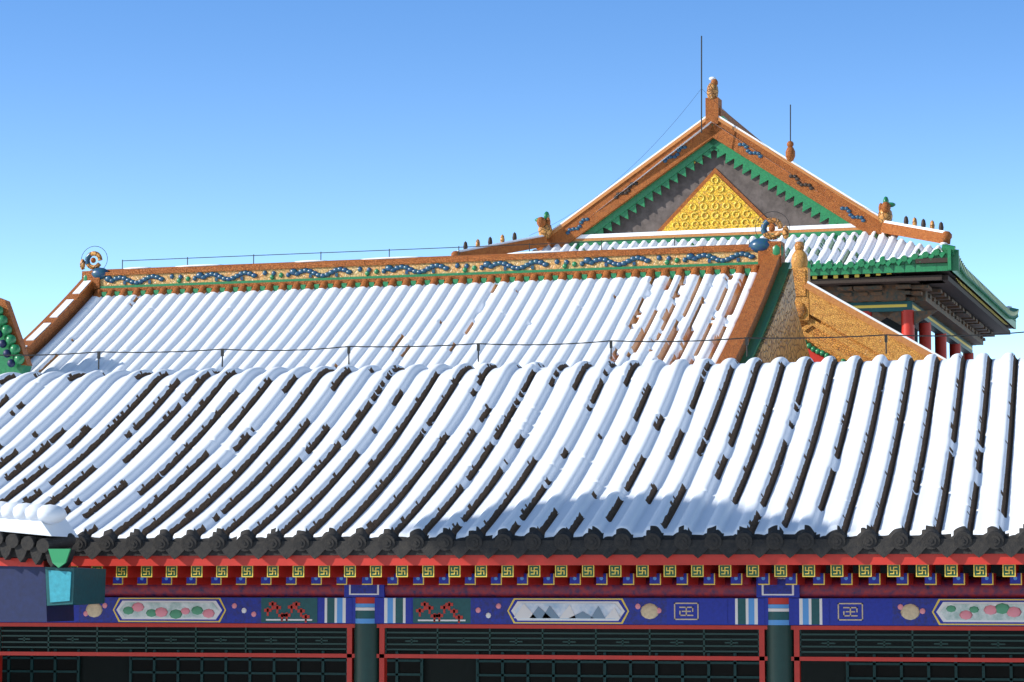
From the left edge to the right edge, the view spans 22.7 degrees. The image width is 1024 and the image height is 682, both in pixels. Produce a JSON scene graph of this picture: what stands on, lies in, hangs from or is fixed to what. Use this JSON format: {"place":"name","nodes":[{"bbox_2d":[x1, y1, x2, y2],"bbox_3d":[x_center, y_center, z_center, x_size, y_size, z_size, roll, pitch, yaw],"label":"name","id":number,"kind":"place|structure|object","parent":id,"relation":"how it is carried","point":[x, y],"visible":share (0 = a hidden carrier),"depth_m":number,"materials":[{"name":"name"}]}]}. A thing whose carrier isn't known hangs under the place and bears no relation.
{"place":"outdoors","nodes":[
{"label":"outdoors","id":0,"kind":"place"},
{"bbox_2d":[0,501,105,621],"bbox_3d":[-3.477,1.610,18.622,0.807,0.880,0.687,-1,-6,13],"label":"wing roof","id":1,"kind":"structure","parent":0,"point":[42,579],"depth_m":18.38,"materials":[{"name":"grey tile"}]},
{"bbox_2d":[0,531,1023,681],"bbox_3d":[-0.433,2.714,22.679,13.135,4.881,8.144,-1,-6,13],"label":"facade","id":2,"kind":"structure","parent":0,"point":[930,606],"depth_m":19.36,"materials":[{"name":"multicoloured wood"}]},
{"bbox_2d":[0,352,1023,541],"bbox_3d":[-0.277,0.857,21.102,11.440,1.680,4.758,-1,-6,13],"label":"roof","id":3,"kind":"structure","parent":2,"relation":"on","point":[881,446],"depth_m":20.69,"materials":[{"name":"white"}]},
{"bbox_2d":[0,332,1023,368],"bbox_3d":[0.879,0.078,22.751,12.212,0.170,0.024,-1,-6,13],"label":"lightning wire","id":4,"kind":"object","parent":3,"relation":"on","point":[478,347],"visible":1,"depth_m":22.90,"materials":[{"name":"grey metal"}]},
{"bbox_2d":[0,0,1023,359],"label":"sky","id":5,"kind":"structure","parent":0,"point":[141,130],"materials":[{"name":"blue"}]},
{"label":"ground","id":6,"kind":"structure","parent":0,"visible":0},
{"bbox_2d":[0,298,31,374],"bbox_3d":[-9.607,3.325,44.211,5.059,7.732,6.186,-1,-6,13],"label":"gable end","id":7,"kind":"object","parent":6,"relation":"on","point":[11,341],"visible":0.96,"depth_m":41.12,"materials":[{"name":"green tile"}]},
{"bbox_2d":[23,211,809,363],"bbox_3d":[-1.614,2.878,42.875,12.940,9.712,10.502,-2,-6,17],"label":"ridge and gables","id":8,"kind":"structure","parent":6,"relation":"on","point":[769,309],"depth_m":42.68,"materials":[{"name":"orange ceramic"}]},
{"bbox_2d":[30,271,756,373],"bbox_3d":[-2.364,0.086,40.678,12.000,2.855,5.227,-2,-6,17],"label":"roof","id":9,"kind":"structure","parent":8,"relation":"on","point":[675,308],"depth_m":41.51,"materials":[{"name":"white"}]},
{"bbox_2d":[791,238,946,361],"bbox_3d":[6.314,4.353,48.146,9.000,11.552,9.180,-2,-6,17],"label":"gable wall","id":10,"kind":"structure","parent":8,"relation":"attached to","point":[822,312],"depth_m":44.08,"materials":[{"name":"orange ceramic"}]},
{"bbox_2d":[451,77,1018,359],"bbox_3d":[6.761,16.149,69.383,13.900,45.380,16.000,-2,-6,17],"label":"tower","id":11,"kind":"structure","parent":6,"relation":"on","point":[723,173],"depth_m":66.31,"materials":[{"name":"brown wood"}]},
{"bbox_2d":[529,36,875,235],"bbox_3d":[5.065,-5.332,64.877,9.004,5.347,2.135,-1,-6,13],"label":"tower lightning rods","id":12,"kind":"object","parent":11,"relation":"on","point":[790,153],"visible":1,"depth_m":64.77,"materials":[{"name":"black metal"}]},
{"bbox_2d":[532,231,943,266],"bbox_3d":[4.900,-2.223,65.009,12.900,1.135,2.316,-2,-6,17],"label":"snow-covered roof","id":13,"kind":"structure","parent":11,"relation":"attached to","point":[824,249],"depth_m":64.37,"materials":[{"name":"white snow"}]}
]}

